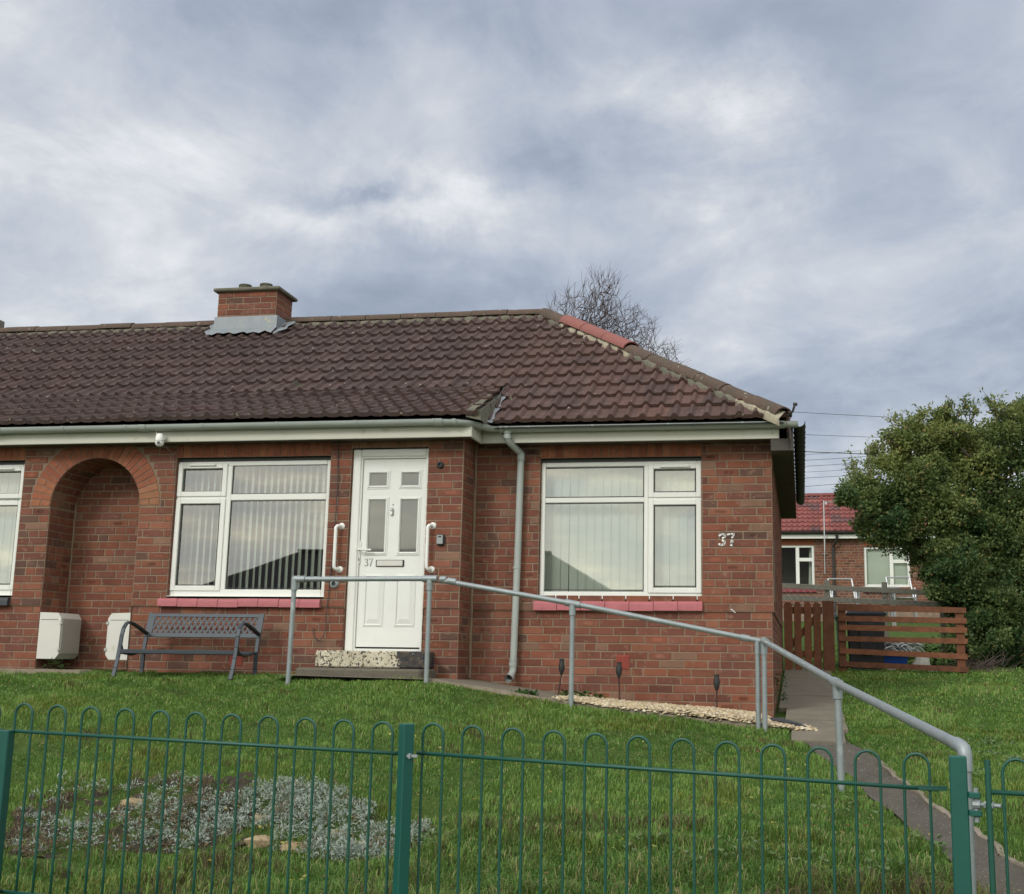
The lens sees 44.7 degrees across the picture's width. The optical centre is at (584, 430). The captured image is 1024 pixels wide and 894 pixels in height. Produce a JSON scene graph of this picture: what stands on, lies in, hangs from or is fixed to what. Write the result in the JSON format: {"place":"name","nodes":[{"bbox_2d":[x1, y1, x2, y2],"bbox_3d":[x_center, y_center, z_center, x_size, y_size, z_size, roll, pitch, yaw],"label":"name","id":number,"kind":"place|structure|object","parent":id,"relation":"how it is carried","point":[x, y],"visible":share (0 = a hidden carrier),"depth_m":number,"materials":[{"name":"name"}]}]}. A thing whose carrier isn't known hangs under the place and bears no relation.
{"place":"outdoors","nodes":[
{"label":"outdoors","id":0,"kind":"place"},
{"bbox_2d":[0,621,1023,893],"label":"ground","id":1,"kind":"structure","parent":0,"point":[120,795],"depth_m":8.32,"materials":[{"name":"green plant"}]},
{"bbox_2d":[0,668,91,673],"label":"paving slab","id":2,"kind":"structure","parent":1,"relation":"on","point":[63,671],"depth_m":11.95,"materials":[{"name":"concrete"}]},
{"bbox_2d":[42,658,68,668],"bbox_3d":[-5.208,2.294,12.219,0.297,0.121,0.196,-1,-11,10],"label":"weed","id":3,"kind":"object","parent":1,"relation":"on","point":[50,663],"visible":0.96,"depth_m":12.21,"materials":[{"name":"green plant"}]},
{"bbox_2d":[4,772,323,858],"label":"bank soil","id":4,"kind":"structure","parent":1,"relation":"on","point":[242,784],"depth_m":7.82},
{"bbox_2d":[120,798,143,807],"bbox_3d":[-2.937,2.427,8.087,0.190,0.066,0.146,-1,-11,10],"label":"stone","id":5,"kind":"object","parent":4,"relation":"on","point":[135,800],"visible":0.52,"depth_m":8.04,"materials":[{"name":"stone"}]},
{"bbox_2d":[5,767,437,861],"bbox_3d":[-2.229,2.366,7.593,2.926,0.484,1.251,-1,-11,10],"label":"silver ground cover","id":6,"kind":"object","parent":4,"relation":"on","point":[319,790],"visible":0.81,"depth_m":7.58,"materials":[{"name":"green plant"}]},
{"bbox_2d":[244,835,273,848],"bbox_3d":[-1.917,2.435,7.351,0.224,0.071,0.143,-1,-11,10],"label":"stone","id":7,"kind":"object","parent":4,"relation":"on","point":[257,841],"visible":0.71,"depth_m":7.30,"materials":[{"name":"stone"}]},
{"bbox_2d":[251,814,267,821],"bbox_3d":[-1.970,2.393,7.641,0.170,0.057,0.118,-1,-11,10],"label":"stone","id":8,"kind":"object","parent":4,"relation":"on","point":[256,815],"visible":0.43,"depth_m":7.61,"materials":[{"name":"stone"}]},
{"bbox_2d":[111,612,264,679],"bbox_3d":[-3.704,2.009,11.637,1.194,0.619,0.624,-1,-11,10],"label":"garden bench","id":9,"kind":"object","parent":1,"relation":"on","point":[149,631],"visible":0.98,"depth_m":11.87,"materials":[{"name":"metal"}]},
{"bbox_2d":[280,841,307,853],"bbox_3d":[-1.677,2.430,7.234,0.194,0.069,0.140,-1,-11,10],"label":"stone","id":10,"kind":"object","parent":1,"relation":"on","point":[294,845],"visible":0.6,"depth_m":7.20,"materials":[{"name":"stone"}]},
{"bbox_2d":[331,829,351,837],"bbox_3d":[-1.453,2.394,7.367,0.171,0.057,0.115,-5,-12,27],"label":"stone","id":11,"kind":"object","parent":1,"relation":"on","point":[339,832],"visible":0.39,"depth_m":7.33,"materials":[{"name":"stone"}]},
{"bbox_2d":[0,283,805,717],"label":"brick bungalow","id":12,"kind":"object","parent":1,"relation":"on","point":[584,461],"visible":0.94,"depth_m":12.32,"materials":[{"name":"red brick"}]},
{"bbox_2d":[0,461,24,596],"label":"window","id":13,"kind":"structure","parent":12,"relation":"in","point":[13,472],"depth_m":12.90,"materials":[{"name":"plastic"}]},
{"bbox_2d":[36,612,80,658],"bbox_3d":[-5.323,2.082,12.599,0.251,0.460,0.370,-1,-11,10],"label":"meter box","id":14,"kind":"object","parent":12,"relation":"attached to","point":[58,635],"visible":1,"depth_m":12.46,"materials":[{"name":"grey plastic"}]},
{"bbox_2d":[59,618,80,653],"bbox_3d":[-5.209,2.086,12.581,0.011,0.351,0.325,-1,-11,10],"label":"door","id":15,"kind":"structure","parent":14,"relation":"in","point":[70,631],"depth_m":12.57,"materials":[{"name":"white plastic"}]},
{"bbox_2d":[104,613,130,659],"bbox_3d":[-4.603,2.069,12.475,0.251,0.460,0.370,-1,-11,10],"label":"meter box","id":16,"kind":"object","parent":12,"relation":"attached to","point":[115,622],"visible":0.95,"depth_m":12.31,"materials":[{"name":"grey plastic"}]},
{"bbox_2d":[155,431,166,446],"bbox_3d":[-4.204,0.077,12.345,0.097,0.173,0.132,-8,-14,39],"label":"security camera","id":17,"kind":"object","parent":12,"relation":"attached to","point":[160,438],"visible":1,"depth_m":12.29,"materials":[{"name":"white plastic"}]},
{"bbox_2d":[166,457,330,598],"bbox_3d":[-3.303,0.979,12.397,1.652,1.410,0.240,-1,-11,10],"label":"window","id":18,"kind":"structure","parent":12,"relation":"in","point":[225,498],"depth_m":12.43,"materials":[{"name":"plastic"}]},
{"bbox_2d":[312,443,338,640],"bbox_3d":[-2.517,1.061,12.106,0.192,1.949,0.020,-2,-11,13],"label":"cable","id":19,"kind":"object","parent":12,"relation":"hanging from","point":[332,554],"visible":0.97,"depth_m":12.11,"materials":[{"name":"black plastic"}]},
{"bbox_2d":[330,582,338,588],"bbox_3d":[-2.422,1.482,12.006,0.090,0.090,0.032,-1,-11,10],"label":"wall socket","id":20,"kind":"object","parent":12,"relation":"attached to","point":[334,585],"depth_m":12.00,"materials":[{"name":"plastic"}]},
{"bbox_2d":[332,523,344,572],"bbox_3d":[-2.394,1.135,12.052,0.062,0.492,0.112,-9,-15,43],"label":"grab rail","id":21,"kind":"object","parent":12,"relation":"attached to","point":[339,569],"visible":1,"depth_m":12.02,"materials":[{"name":"white plastic"}]},
{"bbox_2d":[355,458,425,648],"bbox_3d":[-1.881,1.176,12.034,0.663,1.840,0.111,-1,-11,10],"label":"door","id":22,"kind":"structure","parent":12,"relation":"in","point":[393,499],"depth_m":12.05,"materials":[{"name":"white plastic"}]},
{"bbox_2d":[425,522,435,572],"bbox_3d":[-1.476,1.116,11.883,0.082,0.492,0.085,-1,-11,10],"label":"grab rail","id":23,"kind":"object","parent":12,"relation":"attached to","point":[431,569],"visible":1,"depth_m":11.86,"materials":[{"name":"white plastic"}]},
{"bbox_2d":[436,534,444,544],"bbox_3d":[-1.379,1.046,11.895,0.080,0.105,0.054,-1,-11,10],"label":"key safe","id":24,"kind":"object","parent":12,"relation":"attached to","point":[440,539],"visible":1,"depth_m":11.88,"materials":[{"name":"black plastic"}]},
{"bbox_2d":[437,461,443,468],"bbox_3d":[-1.401,0.334,12.045,0.072,0.072,0.032,-1,-11,10],"label":"wall light","id":25,"kind":"object","parent":12,"relation":"attached to","point":[440,464],"visible":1,"depth_m":12.04,"materials":[{"name":"black plastic"}]},
{"bbox_2d":[539,457,701,600],"bbox_3d":[0.359,0.977,12.180,1.612,1.405,0.225,-1,-11,10],"label":"window","id":26,"kind":"structure","parent":12,"relation":"in","point":[628,516],"depth_m":12.24,"materials":[{"name":"plastic"}]},
{"bbox_2d":[774,662,788,700],"bbox_3d":[1.866,2.398,11.871,0.194,0.366,0.151,-1,-11,10],"label":"climbing weed","id":27,"kind":"object","parent":12,"relation":"attached to","point":[777,678],"visible":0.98,"depth_m":11.87,"materials":[{"name":"green plant"}]},
{"bbox_2d":[285,674,562,698],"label":"footpath","id":28,"kind":"structure","parent":1,"relation":"on","point":[542,693],"depth_m":11.38,"materials":[{"name":"concrete"}]},
{"bbox_2d":[511,687,538,695],"bbox_3d":[-0.527,2.281,10.807,0.272,0.088,0.215,-1,-11,10],"label":"weed","id":29,"kind":"object","parent":28,"relation":"on","point":[526,691],"visible":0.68,"depth_m":10.78,"materials":[{"name":"green plant"}]},
{"bbox_2d":[0,703,971,893],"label":"bow top fence","id":30,"kind":"object","parent":1,"relation":"on","point":[961,851],"visible":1,"depth_m":5.44,"materials":[{"name":"green metal"}]},
{"bbox_2d":[968,758,1023,893],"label":"bow top gate","id":31,"kind":"structure","parent":30,"relation":"attached to","point":[988,805],"depth_m":4.67,"materials":[{"name":"green metal"}]},
{"bbox_2d":[167,732,979,880],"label":"fallen leaves","id":32,"kind":"object","parent":1,"relation":"on","point":[259,826],"visible":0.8,"depth_m":7.34,"materials":[{"name":"brown plant"}]},
{"bbox_2d":[429,679,778,728],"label":"kerb","id":33,"kind":"structure","parent":1,"relation":"on","point":[502,692],"depth_m":10.55,"materials":[{"name":"concrete"}]},
{"bbox_2d":[544,263,690,366],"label":"bare tree","id":34,"kind":"object","parent":1,"relation":"on","point":[615,324],"visible":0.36,"depth_m":43.24,"materials":[{"name":"brown plant"}]},
{"bbox_2d":[285,575,976,893],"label":"handrail","id":35,"kind":"object","parent":1,"relation":"on","point":[960,746],"visible":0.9,"depth_m":10.31,"materials":[{"name":"metal"}]},
{"bbox_2d":[552,693,817,730],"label":"gravel","id":36,"kind":"structure","parent":1,"relation":"on","point":[734,715],"depth_m":10.53,"materials":[{"name":"beige gravel"}]},
{"bbox_2d":[558,659,564,694],"bbox_3d":[-0.215,2.305,11.561,0.060,0.351,0.059,9,-13,-37],"label":"garden torch","id":37,"kind":"object","parent":36,"relation":"on","point":[561,666],"visible":0.96,"depth_m":11.56,"materials":[{"name":"black metal"}]},
{"bbox_2d":[559,690,607,697],"bbox_3d":[-0.031,2.431,11.455,0.484,0.098,0.343,-1,-11,10],"label":"weed","id":38,"kind":"object","parent":36,"relation":"on","point":[580,694],"visible":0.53,"depth_m":11.45,"materials":[{"name":"green plant"}]},
{"bbox_2d":[616,662,621,699],"bbox_3d":[0.316,2.341,11.461,0.060,0.405,0.058,-1,-11,10],"label":"garden torch","id":39,"kind":"object","parent":36,"relation":"on","point":[618,669],"visible":0.98,"depth_m":11.46,"materials":[{"name":"black metal"}]},
{"bbox_2d":[713,674,719,707],"bbox_3d":[1.202,2.421,11.290,0.060,0.400,0.058,-1,-11,10],"label":"garden torch","id":40,"kind":"object","parent":36,"relation":"on","point":[716,682],"visible":0.94,"depth_m":11.29,"materials":[{"name":"black metal"}]},
{"bbox_2d":[768,717,805,726],"bbox_3d":[1.702,2.508,10.736,0.268,0.094,0.893,5,-12,-24],"label":"plastic membrane","id":41,"kind":"object","parent":36,"relation":"on","point":[783,720],"visible":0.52,"depth_m":10.55,"materials":[{"name":"grey plastic"}]},
{"bbox_2d":[410,737,1020,878],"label":"broadleaf weeds","id":42,"kind":"object","parent":1,"relation":"on","point":[711,850],"visible":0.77,"depth_m":6.79,"materials":[{"name":"green plant"}]},
{"bbox_2d":[822,501,832,573],"bbox_3d":[6.943,2.960,34.554,0.650,2.020,0.554,-1,-11,10],"label":"clothes line post","id":43,"kind":"object","parent":1,"relation":"on","point":[824,553],"visible":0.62,"depth_m":34.66,"materials":[{"name":"silver metal"}]},
{"bbox_2d":[822,601,834,671],"bbox_3d":[3.266,2.809,16.607,0.150,1.055,0.100,-1,-11,10],"label":"gate post","id":44,"kind":"object","parent":1,"relation":"on","point":[828,636],"visible":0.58,"depth_m":16.57,"materials":[{"name":"brown wood"}]},
{"bbox_2d":[784,602,822,669],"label":"wooden gate","id":45,"kind":"structure","parent":44,"relation":"attached to","point":[807,610],"depth_m":16.66,"materials":[{"name":"brown wood"}]},
{"bbox_2d":[835,613,845,661],"bbox_3d":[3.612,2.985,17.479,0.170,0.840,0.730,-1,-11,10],"label":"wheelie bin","id":46,"kind":"object","parent":1,"relation":"on","point":[836,618],"visible":0.16,"depth_m":17.44,"materials":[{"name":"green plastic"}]},
{"bbox_2d":[827,578,857,603],"bbox_3d":[4.750,3.119,22.884,0.523,0.826,0.499,-1,-11,10],"label":"metal chair","id":47,"kind":"object","parent":1,"relation":"on","point":[854,593],"visible":0.23,"depth_m":23.14,"materials":[{"name":"silver metal"}]},
{"bbox_2d":[782,580,948,652],"bbox_3d":[5.443,3.130,20.639,6.273,1.322,0.126,-1,-11,10],"label":"post and rail fence","id":48,"kind":"object","parent":1,"relation":"on","point":[827,587],"visible":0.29,"depth_m":20.79,"materials":[{"name":"grey wood"}]},
{"bbox_2d":[845,611,885,669],"bbox_3d":[3.912,2.932,17.281,0.540,0.880,0.730,-1,-11,10],"label":"wheelie bin","id":49,"kind":"object","parent":1,"relation":"on","point":[866,645],"visible":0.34,"depth_m":16.97,"materials":[{"name":"black plastic"}]},
{"bbox_2d":[864,446,872,475],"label":"utility pole","id":50,"kind":"object","parent":1,"relation":"on","point":[870,459],"visible":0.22,"depth_m":55.75,"materials":[{"name":"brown wood"}]},
{"bbox_2d":[805,451,913,455],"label":"overhead wire","id":51,"kind":"object","parent":50,"relation":"attached to","point":[834,452],"visible":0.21,"depth_m":56.08,"materials":[{"name":"grey metal"}]},
{"bbox_2d":[857,587,898,625],"bbox_3d":[5.415,3.298,23.058,0.795,0.750,0.700,-1,-11,10],"label":"garden table","id":52,"kind":"object","parent":1,"relation":"on","point":[858,596],"visible":0.06,"depth_m":22.77,"materials":[{"name":"silver metal"}]},
{"bbox_2d":[884,656,907,663],"bbox_3d":[4.300,3.210,17.295,0.410,0.190,0.450,-1,-11,10],"label":"recycling crate","id":53,"kind":"object","parent":1,"relation":"on","point":[896,659],"visible":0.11,"depth_m":17.11,"materials":[{"name":"blue plastic"}]},
{"bbox_2d":[884,642,924,651],"bbox_3d":[4.394,3.049,17.291,0.723,0.277,0.309,-1,-11,10],"label":"cable heap","id":54,"kind":"object","parent":53,"relation":"on","point":[894,646],"visible":0.73,"depth_m":17.21,"materials":[{"name":"silver plastic"}]},
{"bbox_2d":[781,493,1017,621],"bbox_3d":[6.339,4.013,37.862,17.900,4.256,6.660,-1,-11,10],"label":"red roofed bungalow","id":55,"kind":"object","parent":1,"relation":"on","point":[848,555],"visible":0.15,"depth_m":34.75,"materials":[{"name":"brick"}]},
{"bbox_2d":[781,545,814,584],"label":"window","id":56,"kind":"structure","parent":55,"relation":"in","point":[798,567],"depth_m":36.07,"materials":[{"name":"plastic"}]},
{"bbox_2d":[864,547,910,586],"bbox_3d":[8.415,3.828,34.568,1.245,1.180,0.120,-1,-11,10],"label":"window","id":57,"kind":"structure","parent":55,"relation":"in","point":[876,567],"depth_m":34.61,"materials":[{"name":"plastic"}]},
{"bbox_2d":[885,577,916,616],"bbox_3d":[5.911,3.128,23.195,0.523,0.826,0.499,-1,-11,10],"label":"metal chair","id":58,"kind":"object","parent":1,"relation":"on","point":[902,598],"visible":0.59,"depth_m":23.30,"materials":[{"name":"silver metal"}]},
{"bbox_2d":[838,604,968,673],"bbox_3d":[4.205,2.829,16.431,1.658,1.056,0.105,-1,-11,10],"label":"slatted fence","id":59,"kind":"object","parent":1,"relation":"on","point":[959,629],"visible":0.73,"depth_m":16.40,"materials":[{"name":"brown wood"}]},
{"bbox_2d":[912,657,930,664],"bbox_3d":[4.639,3.181,17.070,0.287,0.163,0.197,-1,-11,10],"label":"rubbish bag","id":60,"kind":"object","parent":1,"relation":"on","point":[921,661],"visible":0.59,"depth_m":17.02,"materials":[{"name":"white plastic"}]},
{"bbox_2d":[832,386,1023,667],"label":"hedge tree","id":61,"kind":"object","parent":1,"relation":"on","point":[959,567],"visible":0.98,"depth_m":17.89,"materials":[{"name":"green plant"}]},
{"bbox_2d":[907,635,966,665],"bbox_3d":[4.944,3.137,17.518,0.926,0.541,0.674,-1,-11,10],"label":"shrub","id":62,"kind":"object","parent":1,"relation":"on","point":[943,659],"visible":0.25,"depth_m":17.47,"materials":[{"name":"green plant"}]},
{"bbox_2d":[881,760,1023,867],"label":"path edging","id":63,"kind":"object","parent":1,"relation":"on","point":[977,831],"visible":0.35,"depth_m":7.62,"materials":[{"name":"concrete"}]},
{"bbox_2d":[937,646,1021,673],"bbox_3d":[5.355,3.136,16.760,1.228,0.437,1.106,-1,-11,10],"label":"brushwood","id":64,"kind":"object","parent":1,"relation":"on","point":[990,664],"visible":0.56,"depth_m":16.64,"materials":[{"name":"grey plant"}]},
{"bbox_2d":[0,0,1023,492],"label":"sky","id":65,"kind":"structure","parent":0,"point":[822,201],"materials":[{"name":"grey"}]},
{"bbox_2d":[779,668,847,743],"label":"side path","id":66,"kind":"structure","parent":0,"point":[810,701],"depth_m":12.18,"materials":[{"name":"concrete"}]},
{"bbox_2d":[799,412,989,421],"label":"overhead wire","id":67,"kind":"object","parent":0,"point":[857,415],"visible":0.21,"depth_m":56.25,"materials":[{"name":"grey metal"}]},
{"bbox_2d":[806,741,1023,893],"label":"path","id":68,"kind":"structure","parent":0,"point":[916,804],"depth_m":7.61,"materials":[{"name":"concrete"}]}
]}

